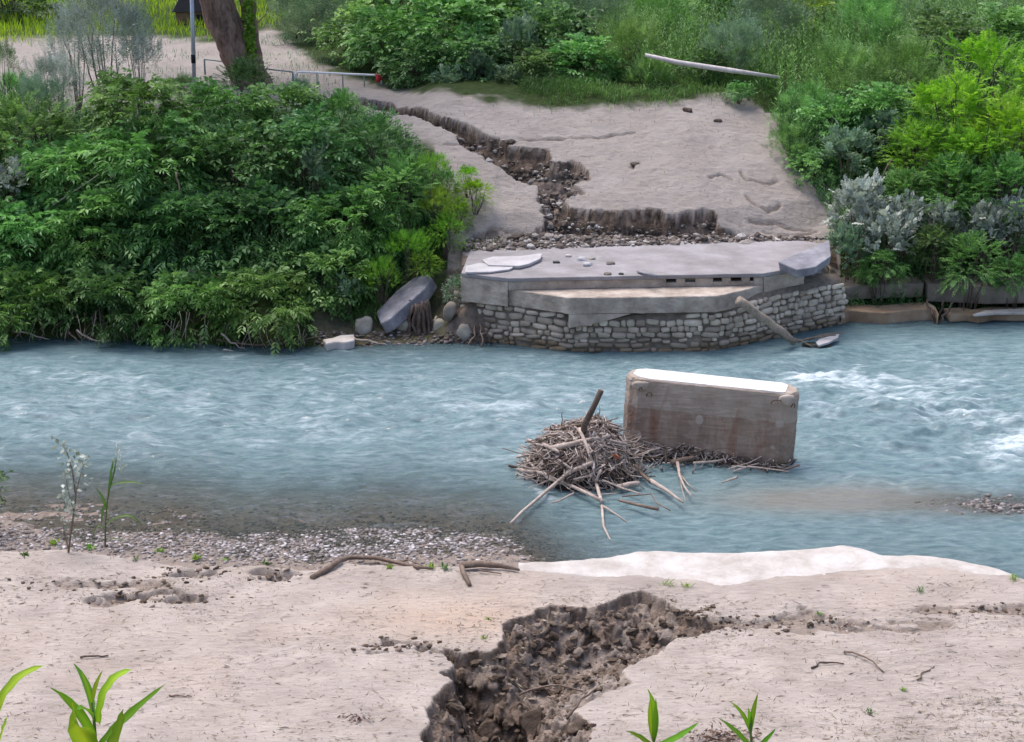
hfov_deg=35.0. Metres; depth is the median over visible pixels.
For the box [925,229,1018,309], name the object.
bush
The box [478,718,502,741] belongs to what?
soil clod
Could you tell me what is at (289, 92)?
bush
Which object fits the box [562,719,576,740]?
soil clod
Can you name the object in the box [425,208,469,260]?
bush
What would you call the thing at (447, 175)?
bush
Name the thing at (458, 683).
soil clod
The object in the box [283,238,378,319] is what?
bush
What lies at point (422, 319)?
tree stump
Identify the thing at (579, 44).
bush
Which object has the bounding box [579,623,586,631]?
soil clod
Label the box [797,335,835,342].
drift stick
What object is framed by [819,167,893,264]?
silver bush
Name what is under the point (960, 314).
stone ledge
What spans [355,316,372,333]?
boulder
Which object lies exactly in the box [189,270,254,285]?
bare branch
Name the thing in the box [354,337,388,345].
bare branch
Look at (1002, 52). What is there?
bush
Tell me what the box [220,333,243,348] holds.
bare branch
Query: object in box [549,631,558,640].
soil clod
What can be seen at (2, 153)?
bush
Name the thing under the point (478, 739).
soil clod
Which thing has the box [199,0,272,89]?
leaning tree
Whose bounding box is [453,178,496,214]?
bush
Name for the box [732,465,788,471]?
driftwood branch
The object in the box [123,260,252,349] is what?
bush
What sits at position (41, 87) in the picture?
bush
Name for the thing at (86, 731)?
broad plant
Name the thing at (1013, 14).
bush
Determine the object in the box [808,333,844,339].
drift stick
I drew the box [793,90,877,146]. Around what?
bush
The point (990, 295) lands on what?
quay slab
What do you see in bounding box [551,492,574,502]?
driftwood branch
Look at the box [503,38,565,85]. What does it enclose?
bush
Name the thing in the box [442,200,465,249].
bank grass
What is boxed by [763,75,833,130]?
bush
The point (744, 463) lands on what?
driftwood branch
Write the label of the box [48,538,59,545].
grass tuft
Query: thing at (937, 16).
bush
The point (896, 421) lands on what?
water
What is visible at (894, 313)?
stone ledge
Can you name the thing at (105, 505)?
reed
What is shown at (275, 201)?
bush
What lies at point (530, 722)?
soil clod
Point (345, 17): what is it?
bush
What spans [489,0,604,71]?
bush
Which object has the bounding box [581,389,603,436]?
driftwood log
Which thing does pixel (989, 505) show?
shoal gravel
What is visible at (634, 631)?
soil clod
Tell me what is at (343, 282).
silver shoot
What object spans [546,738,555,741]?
soil clod
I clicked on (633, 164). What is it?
soil clod
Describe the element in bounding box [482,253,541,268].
stone slab
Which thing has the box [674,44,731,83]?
weed clump
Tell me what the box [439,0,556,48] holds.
bush
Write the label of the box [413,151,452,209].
bush
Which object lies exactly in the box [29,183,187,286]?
bush
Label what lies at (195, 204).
bush
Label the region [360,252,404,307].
bush
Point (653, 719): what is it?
grass shoot
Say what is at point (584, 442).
driftwood branch
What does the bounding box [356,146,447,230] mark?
bush
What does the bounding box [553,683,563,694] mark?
soil clod
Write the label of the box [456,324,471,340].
boulder
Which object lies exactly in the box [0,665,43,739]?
broad plant
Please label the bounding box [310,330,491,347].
shore stones
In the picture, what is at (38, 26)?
meadow grass
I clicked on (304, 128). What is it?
bush
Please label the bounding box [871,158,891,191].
bare branch
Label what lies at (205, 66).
thin rail
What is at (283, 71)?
thin rail
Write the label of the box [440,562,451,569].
grass tuft
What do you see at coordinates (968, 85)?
bush
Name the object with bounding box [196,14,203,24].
door
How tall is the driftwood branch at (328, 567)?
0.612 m
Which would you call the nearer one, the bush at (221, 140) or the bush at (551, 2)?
the bush at (221, 140)
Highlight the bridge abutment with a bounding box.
[454,240,847,352]
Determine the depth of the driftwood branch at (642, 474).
31.24 m
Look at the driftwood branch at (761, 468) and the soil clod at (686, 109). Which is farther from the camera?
the soil clod at (686, 109)
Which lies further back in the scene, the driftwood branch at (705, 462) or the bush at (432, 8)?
the bush at (432, 8)
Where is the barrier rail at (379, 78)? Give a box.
[294,71,382,87]
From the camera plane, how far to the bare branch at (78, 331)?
39.70 m
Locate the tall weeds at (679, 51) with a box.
[596,0,1023,124]
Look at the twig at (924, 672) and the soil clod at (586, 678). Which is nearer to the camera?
the twig at (924, 672)
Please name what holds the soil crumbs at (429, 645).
on the bank at (342, 665)
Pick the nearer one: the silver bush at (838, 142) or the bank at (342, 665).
the bank at (342, 665)
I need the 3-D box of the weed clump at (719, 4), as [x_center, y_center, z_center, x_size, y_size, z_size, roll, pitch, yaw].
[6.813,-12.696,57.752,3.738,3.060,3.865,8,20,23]
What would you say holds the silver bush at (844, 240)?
on the bank at (608, 148)
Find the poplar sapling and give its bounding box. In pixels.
[51,436,92,552]
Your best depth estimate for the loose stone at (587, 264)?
39.92 m
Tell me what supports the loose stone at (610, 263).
on the bridge abutment
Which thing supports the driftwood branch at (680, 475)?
on the water
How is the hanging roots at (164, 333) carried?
hanging from the bank at (608, 148)
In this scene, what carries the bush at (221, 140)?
on the bank at (608, 148)
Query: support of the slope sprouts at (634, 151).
on the bank at (608, 148)
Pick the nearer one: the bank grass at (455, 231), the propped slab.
the propped slab
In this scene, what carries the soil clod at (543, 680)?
on the bank at (342, 665)
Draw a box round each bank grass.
[340,161,455,329]
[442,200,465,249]
[512,50,776,116]
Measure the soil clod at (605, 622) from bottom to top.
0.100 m
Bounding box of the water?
[0,317,1023,578]
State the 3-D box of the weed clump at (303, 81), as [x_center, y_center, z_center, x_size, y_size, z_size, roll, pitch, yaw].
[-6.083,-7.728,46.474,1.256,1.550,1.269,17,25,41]
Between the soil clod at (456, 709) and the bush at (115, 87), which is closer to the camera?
the soil clod at (456, 709)
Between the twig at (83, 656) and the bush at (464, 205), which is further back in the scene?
the bush at (464, 205)
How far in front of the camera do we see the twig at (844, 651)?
22.82 m
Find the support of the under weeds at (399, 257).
on the bank at (608, 148)
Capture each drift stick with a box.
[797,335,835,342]
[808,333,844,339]
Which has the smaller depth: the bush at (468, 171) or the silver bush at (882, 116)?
the bush at (468, 171)
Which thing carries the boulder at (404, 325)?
on the bank at (608, 148)
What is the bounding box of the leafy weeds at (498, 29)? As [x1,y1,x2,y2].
[325,0,640,65]
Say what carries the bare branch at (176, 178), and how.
in the bush at (195, 204)
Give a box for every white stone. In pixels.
[323,335,354,350]
[973,309,1023,316]
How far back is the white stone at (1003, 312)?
41.13 m
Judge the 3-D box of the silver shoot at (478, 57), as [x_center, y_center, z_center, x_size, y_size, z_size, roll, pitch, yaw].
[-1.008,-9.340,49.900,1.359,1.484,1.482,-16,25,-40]
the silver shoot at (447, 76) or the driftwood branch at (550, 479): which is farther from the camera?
the silver shoot at (447, 76)
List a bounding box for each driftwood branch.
[310,555,433,579]
[459,560,519,586]
[509,460,593,524]
[517,468,600,501]
[522,446,560,484]
[526,439,560,453]
[544,421,602,429]
[551,434,610,451]
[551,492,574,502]
[578,427,592,460]
[594,469,627,538]
[602,479,640,493]
[616,481,639,489]
[617,499,658,510]
[622,493,670,510]
[633,464,650,483]
[637,447,660,454]
[649,478,683,502]
[670,456,693,464]
[676,461,696,501]
[693,458,723,464]
[721,476,737,482]
[728,456,761,469]
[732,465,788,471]
[733,463,758,471]
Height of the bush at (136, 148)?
3.014 m
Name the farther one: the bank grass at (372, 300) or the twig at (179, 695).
the bank grass at (372, 300)
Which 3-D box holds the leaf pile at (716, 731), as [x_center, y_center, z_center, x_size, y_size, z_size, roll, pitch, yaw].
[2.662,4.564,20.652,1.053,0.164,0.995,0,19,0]
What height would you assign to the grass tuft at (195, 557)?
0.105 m
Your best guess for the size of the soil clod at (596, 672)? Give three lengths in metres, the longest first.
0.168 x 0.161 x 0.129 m
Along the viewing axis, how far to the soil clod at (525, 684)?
23.20 m
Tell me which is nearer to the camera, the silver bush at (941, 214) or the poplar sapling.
the poplar sapling
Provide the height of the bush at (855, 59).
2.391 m
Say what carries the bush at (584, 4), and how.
on the bank at (608, 148)
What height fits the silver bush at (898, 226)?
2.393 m
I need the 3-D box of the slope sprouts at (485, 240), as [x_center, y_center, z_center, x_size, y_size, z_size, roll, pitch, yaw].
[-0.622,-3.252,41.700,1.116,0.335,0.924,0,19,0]
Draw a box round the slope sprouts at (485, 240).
[468,235,508,251]
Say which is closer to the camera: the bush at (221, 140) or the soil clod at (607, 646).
the soil clod at (607, 646)
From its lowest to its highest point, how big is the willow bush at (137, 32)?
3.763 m
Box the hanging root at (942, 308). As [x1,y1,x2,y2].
[938,300,944,316]
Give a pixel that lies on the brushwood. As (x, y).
(553, 464)
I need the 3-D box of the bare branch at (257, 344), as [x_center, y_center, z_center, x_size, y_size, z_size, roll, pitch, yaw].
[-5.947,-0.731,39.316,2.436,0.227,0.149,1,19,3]
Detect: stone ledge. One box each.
[840,302,938,323]
[944,306,1023,322]
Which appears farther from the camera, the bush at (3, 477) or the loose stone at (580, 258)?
the loose stone at (580, 258)
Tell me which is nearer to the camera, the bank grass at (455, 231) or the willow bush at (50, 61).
the bank grass at (455, 231)
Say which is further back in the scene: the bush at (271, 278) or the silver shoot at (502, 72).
the silver shoot at (502, 72)
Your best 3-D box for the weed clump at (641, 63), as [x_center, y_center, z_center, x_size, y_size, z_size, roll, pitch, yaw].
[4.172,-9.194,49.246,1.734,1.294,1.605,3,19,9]
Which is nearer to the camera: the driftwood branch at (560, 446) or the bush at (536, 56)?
the driftwood branch at (560, 446)
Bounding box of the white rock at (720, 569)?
[519,545,1011,585]
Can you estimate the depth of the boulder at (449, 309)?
39.56 m
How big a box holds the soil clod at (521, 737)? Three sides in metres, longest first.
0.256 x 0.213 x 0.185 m
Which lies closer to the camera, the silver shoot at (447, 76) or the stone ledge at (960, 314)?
the stone ledge at (960, 314)
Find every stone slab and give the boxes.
[465,263,512,273]
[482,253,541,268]
[778,240,830,276]
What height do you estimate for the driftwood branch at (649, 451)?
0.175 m
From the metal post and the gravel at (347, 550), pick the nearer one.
the gravel at (347, 550)
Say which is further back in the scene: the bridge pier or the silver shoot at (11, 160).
the silver shoot at (11, 160)
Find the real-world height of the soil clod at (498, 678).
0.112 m
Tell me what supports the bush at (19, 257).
on the bank at (608, 148)
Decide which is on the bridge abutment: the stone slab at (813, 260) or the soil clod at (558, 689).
the stone slab at (813, 260)
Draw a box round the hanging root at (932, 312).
[926,300,935,321]
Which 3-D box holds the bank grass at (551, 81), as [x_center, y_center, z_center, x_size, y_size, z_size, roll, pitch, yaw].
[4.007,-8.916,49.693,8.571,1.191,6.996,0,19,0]
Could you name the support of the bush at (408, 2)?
on the bank at (608, 148)
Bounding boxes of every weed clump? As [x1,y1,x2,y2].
[0,67,30,131]
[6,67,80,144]
[162,71,191,112]
[278,74,322,116]
[623,50,676,86]
[624,0,719,46]
[661,0,742,41]
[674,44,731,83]
[720,0,816,58]
[722,80,757,103]
[770,0,858,43]
[815,0,927,51]
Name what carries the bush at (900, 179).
on the bank at (608, 148)
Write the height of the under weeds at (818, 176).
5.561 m
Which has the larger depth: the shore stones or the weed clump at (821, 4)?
the weed clump at (821, 4)
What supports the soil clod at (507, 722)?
on the bank at (342, 665)
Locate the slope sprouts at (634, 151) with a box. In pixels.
[446,80,799,238]
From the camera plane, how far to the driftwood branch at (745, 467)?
31.58 m
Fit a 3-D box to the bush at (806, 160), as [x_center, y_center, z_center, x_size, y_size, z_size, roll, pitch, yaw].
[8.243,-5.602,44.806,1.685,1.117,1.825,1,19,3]
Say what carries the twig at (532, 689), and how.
on the bank at (342, 665)
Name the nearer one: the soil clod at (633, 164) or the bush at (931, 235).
the bush at (931, 235)
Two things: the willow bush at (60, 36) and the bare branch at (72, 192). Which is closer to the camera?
the bare branch at (72, 192)
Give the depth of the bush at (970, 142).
42.80 m
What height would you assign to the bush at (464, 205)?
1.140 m
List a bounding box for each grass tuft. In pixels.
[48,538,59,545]
[85,543,97,549]
[192,552,201,559]
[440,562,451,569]
[656,579,673,587]
[1008,573,1018,582]
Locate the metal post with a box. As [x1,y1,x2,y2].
[190,0,195,81]
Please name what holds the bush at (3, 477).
on the bank at (342, 665)
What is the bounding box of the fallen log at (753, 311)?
[735,296,796,344]
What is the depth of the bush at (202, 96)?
43.24 m
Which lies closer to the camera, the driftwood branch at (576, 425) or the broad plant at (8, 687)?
the broad plant at (8, 687)
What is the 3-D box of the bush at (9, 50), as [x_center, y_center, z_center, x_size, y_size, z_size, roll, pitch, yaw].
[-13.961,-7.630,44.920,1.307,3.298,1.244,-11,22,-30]
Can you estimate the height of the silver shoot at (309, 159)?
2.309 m
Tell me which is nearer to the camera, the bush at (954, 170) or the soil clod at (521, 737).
the soil clod at (521, 737)
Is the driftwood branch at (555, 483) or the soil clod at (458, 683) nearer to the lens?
the soil clod at (458, 683)
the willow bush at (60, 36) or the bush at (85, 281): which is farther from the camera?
the willow bush at (60, 36)
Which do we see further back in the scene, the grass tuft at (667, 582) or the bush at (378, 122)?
the bush at (378, 122)
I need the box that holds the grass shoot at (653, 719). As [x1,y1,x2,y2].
[627,690,698,741]
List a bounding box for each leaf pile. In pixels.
[337,709,370,722]
[680,714,761,741]
[834,622,854,632]
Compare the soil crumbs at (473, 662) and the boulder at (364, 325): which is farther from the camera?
the boulder at (364, 325)
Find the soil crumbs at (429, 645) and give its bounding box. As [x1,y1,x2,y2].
[3,566,1023,652]
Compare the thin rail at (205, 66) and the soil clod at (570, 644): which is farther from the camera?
the thin rail at (205, 66)
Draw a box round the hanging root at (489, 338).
[485,328,491,343]
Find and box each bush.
[0,0,66,20]
[0,37,25,139]
[0,90,91,199]
[0,94,39,198]
[0,186,38,287]
[0,186,96,303]
[0,257,79,351]
[0,469,12,513]
[1,129,146,233]
[23,47,86,131]
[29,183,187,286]
[36,0,105,110]
[43,257,170,347]
[56,0,161,115]
[77,66,203,172]
[77,109,220,232]
[112,180,241,285]
[117,0,163,112]
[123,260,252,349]
[147,76,273,167]
[156,119,300,207]
[200,173,326,276]
[201,262,319,354]
[213,53,280,108]
[239,81,341,145]
[243,99,375,198]
[257,0,356,45]
[267,0,410,16]
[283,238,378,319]
[285,180,416,279]
[298,0,393,65]
[313,87,372,151]
[329,105,427,195]
[337,0,454,76]
[353,0,444,10]
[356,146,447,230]
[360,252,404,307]
[372,33,453,90]
[380,0,510,65]
[380,217,438,282]
[405,249,445,278]
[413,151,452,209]
[413,181,455,247]
[421,21,511,81]
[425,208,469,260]
[427,166,463,206]
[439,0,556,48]
[441,192,474,232]
[441,272,461,302]
[451,163,481,197]
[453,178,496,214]
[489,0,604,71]
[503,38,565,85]
[533,0,602,11]
[541,0,643,41]
[542,31,629,82]
[584,6,666,72]
[694,7,774,77]
[758,118,817,156]
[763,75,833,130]
[780,146,838,188]
[793,30,896,96]
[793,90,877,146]
[815,119,883,180]
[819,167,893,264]
[824,207,879,281]
[834,80,922,135]
[851,238,912,304]
[852,205,923,280]
[854,107,907,162]
[859,26,958,106]
[873,113,964,196]
[876,163,942,240]
[883,171,933,265]
[887,2,993,82]
[891,60,1016,177]
[901,149,1001,258]
[903,217,966,302]
[917,113,1018,218]
[922,193,966,274]
[924,28,1023,148]
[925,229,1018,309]
[952,85,1023,201]
[952,150,1023,271]
[955,183,1011,275]
[960,2,1023,78]
[983,186,1023,275]
[987,119,1023,152]
[987,251,1023,308]
[1009,234,1023,256]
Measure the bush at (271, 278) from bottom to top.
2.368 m
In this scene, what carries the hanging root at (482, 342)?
hanging from the bank at (608, 148)
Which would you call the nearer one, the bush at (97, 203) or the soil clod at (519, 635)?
the soil clod at (519, 635)
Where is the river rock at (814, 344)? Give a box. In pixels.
[802,342,830,347]
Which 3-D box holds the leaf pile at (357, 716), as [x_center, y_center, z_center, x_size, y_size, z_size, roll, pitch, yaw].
[-2.040,4.504,21.070,0.458,0.140,0.318,0,19,0]
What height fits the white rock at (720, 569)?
0.792 m
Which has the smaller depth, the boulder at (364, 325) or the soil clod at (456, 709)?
the soil clod at (456, 709)
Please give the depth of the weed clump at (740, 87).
47.72 m
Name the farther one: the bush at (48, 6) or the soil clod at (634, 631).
the bush at (48, 6)
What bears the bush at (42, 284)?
on the bank at (608, 148)
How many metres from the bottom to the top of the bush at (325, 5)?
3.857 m
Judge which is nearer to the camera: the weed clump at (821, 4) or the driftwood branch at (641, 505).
the driftwood branch at (641, 505)
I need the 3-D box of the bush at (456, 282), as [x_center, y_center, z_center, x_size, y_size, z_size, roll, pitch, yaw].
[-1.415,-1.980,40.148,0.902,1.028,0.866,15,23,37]
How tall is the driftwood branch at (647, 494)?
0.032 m
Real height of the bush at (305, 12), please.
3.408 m
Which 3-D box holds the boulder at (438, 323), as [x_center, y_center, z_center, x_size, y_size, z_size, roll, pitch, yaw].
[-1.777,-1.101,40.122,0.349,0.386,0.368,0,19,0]
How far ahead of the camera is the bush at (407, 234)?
40.57 m
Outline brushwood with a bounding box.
[502,411,799,517]
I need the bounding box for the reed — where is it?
[93,445,141,544]
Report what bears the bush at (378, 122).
on the bank at (608, 148)
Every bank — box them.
[0,0,1023,348]
[0,465,1023,741]
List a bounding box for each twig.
[80,655,107,657]
[169,694,191,696]
[519,684,582,695]
[566,687,597,719]
[811,661,843,668]
[843,650,883,672]
[916,666,934,680]
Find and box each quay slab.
[841,274,923,300]
[921,274,1023,303]
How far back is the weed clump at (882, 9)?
52.33 m
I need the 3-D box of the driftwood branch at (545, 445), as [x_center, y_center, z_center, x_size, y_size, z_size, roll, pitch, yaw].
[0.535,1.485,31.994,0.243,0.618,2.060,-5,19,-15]
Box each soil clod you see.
[446,702,465,717]
[454,680,462,686]
[466,717,476,733]
[474,736,481,741]
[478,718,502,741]
[492,674,504,682]
[502,714,514,729]
[515,632,522,638]
[517,732,526,741]
[519,708,545,738]
[520,680,529,690]
[530,642,536,649]
[538,675,548,685]
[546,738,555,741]
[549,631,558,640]
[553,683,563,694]
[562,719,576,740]
[566,640,575,652]
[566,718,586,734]
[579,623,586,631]
[581,675,590,681]
[594,668,604,674]
[602,620,608,626]
[603,643,610,648]
[626,628,638,635]
[630,162,638,167]
[650,631,657,640]
[658,619,667,627]
[682,107,691,112]
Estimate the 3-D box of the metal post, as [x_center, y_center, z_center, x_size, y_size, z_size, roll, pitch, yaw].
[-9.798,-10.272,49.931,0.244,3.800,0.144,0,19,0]
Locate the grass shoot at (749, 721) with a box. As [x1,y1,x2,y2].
[719,694,774,741]
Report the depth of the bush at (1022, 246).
42.24 m
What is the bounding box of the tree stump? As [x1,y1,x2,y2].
[406,299,432,335]
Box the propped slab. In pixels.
[816,334,838,346]
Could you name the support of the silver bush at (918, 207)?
on the bank at (608, 148)
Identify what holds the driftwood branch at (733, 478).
on the water
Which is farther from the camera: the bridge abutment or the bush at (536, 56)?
the bush at (536, 56)
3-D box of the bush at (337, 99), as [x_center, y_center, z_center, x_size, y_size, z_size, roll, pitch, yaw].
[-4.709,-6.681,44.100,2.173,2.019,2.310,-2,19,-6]
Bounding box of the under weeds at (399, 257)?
[0,93,438,331]
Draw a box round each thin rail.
[203,59,221,74]
[265,68,293,80]
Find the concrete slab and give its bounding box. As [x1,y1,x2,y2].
[377,275,436,332]
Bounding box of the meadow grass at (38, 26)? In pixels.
[0,0,295,45]
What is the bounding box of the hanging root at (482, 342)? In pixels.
[479,323,483,346]
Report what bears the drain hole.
on the bridge abutment
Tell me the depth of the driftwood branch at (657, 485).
30.60 m
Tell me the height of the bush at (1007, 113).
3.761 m
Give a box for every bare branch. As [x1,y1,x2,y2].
[13,331,49,339]
[36,174,99,219]
[76,329,110,341]
[175,172,180,195]
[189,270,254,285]
[217,336,315,345]
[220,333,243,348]
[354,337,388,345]
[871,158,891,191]
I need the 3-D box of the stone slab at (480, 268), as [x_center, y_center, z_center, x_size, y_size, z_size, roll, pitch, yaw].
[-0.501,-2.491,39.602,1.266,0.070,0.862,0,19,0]
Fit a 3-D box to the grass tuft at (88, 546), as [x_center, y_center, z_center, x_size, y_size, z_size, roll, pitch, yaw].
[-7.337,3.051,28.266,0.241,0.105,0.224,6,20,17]
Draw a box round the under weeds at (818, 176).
[775,88,1023,319]
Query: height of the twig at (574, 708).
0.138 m
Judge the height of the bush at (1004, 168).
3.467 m
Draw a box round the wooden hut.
[173,0,203,24]
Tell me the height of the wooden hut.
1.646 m
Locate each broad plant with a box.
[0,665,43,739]
[51,664,164,741]
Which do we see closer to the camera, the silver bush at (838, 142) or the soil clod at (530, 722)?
the soil clod at (530, 722)
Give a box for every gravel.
[0,495,613,568]
[914,493,1023,514]
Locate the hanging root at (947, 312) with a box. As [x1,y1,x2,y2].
[939,301,953,322]
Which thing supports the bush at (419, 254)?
on the bank at (608, 148)
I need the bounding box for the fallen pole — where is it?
[645,53,779,78]
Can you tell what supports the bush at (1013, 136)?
on the bank at (608, 148)
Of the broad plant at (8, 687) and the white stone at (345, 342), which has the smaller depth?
the broad plant at (8, 687)
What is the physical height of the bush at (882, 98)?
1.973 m
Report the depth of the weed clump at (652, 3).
54.40 m
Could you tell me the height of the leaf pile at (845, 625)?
0.142 m
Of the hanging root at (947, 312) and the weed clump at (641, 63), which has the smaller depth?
the hanging root at (947, 312)
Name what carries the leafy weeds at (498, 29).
on the bank at (608, 148)
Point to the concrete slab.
(393, 311)
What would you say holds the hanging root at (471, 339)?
hanging from the bank at (608, 148)
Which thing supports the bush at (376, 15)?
on the bank at (608, 148)
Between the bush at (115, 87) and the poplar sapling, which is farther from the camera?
the bush at (115, 87)
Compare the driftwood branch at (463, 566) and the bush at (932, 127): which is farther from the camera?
the bush at (932, 127)
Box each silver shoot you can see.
[0,126,33,247]
[300,137,336,216]
[335,269,366,320]
[427,58,476,82]
[462,42,497,80]
[492,59,523,83]
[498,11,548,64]
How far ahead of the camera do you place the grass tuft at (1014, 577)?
25.81 m
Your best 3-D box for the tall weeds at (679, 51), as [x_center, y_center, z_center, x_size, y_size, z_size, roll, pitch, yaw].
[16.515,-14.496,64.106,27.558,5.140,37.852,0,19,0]
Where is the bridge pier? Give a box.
[623,369,798,468]
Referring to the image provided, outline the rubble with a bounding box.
[458,136,834,251]
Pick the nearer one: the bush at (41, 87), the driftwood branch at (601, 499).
the driftwood branch at (601, 499)
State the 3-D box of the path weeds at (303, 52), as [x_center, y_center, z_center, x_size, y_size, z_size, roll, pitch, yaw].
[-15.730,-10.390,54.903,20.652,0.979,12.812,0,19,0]
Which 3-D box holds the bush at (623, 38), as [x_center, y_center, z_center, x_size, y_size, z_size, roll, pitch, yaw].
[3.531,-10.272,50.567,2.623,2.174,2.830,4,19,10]
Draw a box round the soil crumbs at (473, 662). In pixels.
[429,605,697,741]
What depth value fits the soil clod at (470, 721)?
22.68 m
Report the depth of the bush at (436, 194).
41.35 m
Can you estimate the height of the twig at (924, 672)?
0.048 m
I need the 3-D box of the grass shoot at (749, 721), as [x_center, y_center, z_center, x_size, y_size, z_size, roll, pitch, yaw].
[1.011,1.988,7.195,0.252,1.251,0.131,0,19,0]
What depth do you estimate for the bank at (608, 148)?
45.15 m
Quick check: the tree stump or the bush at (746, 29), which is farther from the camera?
the bush at (746, 29)
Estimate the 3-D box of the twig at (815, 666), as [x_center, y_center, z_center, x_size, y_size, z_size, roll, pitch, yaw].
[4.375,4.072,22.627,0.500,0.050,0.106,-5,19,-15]
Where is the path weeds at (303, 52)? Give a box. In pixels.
[3,30,340,105]
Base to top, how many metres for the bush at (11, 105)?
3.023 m
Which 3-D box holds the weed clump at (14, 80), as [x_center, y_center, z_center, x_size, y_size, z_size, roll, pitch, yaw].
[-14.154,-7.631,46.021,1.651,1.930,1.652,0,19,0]
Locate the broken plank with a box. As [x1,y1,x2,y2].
[636,270,657,277]
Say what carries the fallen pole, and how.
on the tall weeds at (679, 51)
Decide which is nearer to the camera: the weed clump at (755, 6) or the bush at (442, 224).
the bush at (442, 224)
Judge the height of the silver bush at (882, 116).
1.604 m
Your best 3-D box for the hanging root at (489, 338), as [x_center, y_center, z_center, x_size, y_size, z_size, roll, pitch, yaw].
[-0.560,-0.846,39.497,0.124,0.511,0.346,9,20,24]
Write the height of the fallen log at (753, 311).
1.408 m
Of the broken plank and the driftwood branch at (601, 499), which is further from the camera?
the broken plank
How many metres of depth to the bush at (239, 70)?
47.11 m
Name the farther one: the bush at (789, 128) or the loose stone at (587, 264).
the bush at (789, 128)
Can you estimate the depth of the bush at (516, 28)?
50.42 m
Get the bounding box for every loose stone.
[576,256,586,260]
[583,262,592,265]
[606,261,614,264]
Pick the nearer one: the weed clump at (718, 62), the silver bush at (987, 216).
the silver bush at (987, 216)
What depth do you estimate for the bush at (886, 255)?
41.30 m
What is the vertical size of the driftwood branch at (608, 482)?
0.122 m
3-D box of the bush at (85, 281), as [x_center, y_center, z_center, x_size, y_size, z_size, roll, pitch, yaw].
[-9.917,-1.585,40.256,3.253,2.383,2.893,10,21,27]
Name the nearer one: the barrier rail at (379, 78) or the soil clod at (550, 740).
the soil clod at (550, 740)
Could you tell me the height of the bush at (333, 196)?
2.368 m
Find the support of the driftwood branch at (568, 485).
on the brushwood
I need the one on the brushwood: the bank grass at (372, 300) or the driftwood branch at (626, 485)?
the driftwood branch at (626, 485)
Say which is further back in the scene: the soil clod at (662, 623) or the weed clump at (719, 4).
the weed clump at (719, 4)
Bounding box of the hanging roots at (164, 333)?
[1,307,309,350]
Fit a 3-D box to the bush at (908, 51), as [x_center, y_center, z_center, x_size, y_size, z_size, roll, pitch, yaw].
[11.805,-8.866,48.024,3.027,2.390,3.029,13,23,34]
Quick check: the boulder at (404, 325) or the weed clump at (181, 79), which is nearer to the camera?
the boulder at (404, 325)
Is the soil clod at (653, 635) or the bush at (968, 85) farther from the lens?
the bush at (968, 85)
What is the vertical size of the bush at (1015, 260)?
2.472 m
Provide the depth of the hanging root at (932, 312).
41.21 m
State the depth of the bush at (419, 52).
50.66 m
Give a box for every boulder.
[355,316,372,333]
[396,320,408,330]
[433,318,444,330]
[443,301,456,321]
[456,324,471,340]
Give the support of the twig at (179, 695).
on the bank at (342, 665)
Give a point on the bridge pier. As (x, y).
(748, 418)
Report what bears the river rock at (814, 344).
in the water
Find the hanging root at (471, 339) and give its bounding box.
[468,325,475,345]
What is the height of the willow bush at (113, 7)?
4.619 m
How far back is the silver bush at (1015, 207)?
41.76 m
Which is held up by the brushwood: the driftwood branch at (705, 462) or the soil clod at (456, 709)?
the driftwood branch at (705, 462)
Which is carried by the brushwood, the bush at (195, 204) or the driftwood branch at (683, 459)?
the driftwood branch at (683, 459)
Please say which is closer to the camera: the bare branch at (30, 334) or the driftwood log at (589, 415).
the driftwood log at (589, 415)
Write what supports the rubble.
on the bank at (608, 148)
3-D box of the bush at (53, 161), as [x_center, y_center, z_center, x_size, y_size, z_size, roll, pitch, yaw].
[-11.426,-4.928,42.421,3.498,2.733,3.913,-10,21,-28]
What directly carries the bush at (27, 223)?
on the bank at (608, 148)
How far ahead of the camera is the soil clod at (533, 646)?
24.07 m
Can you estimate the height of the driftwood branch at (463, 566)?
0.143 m
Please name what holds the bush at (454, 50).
on the bank at (608, 148)

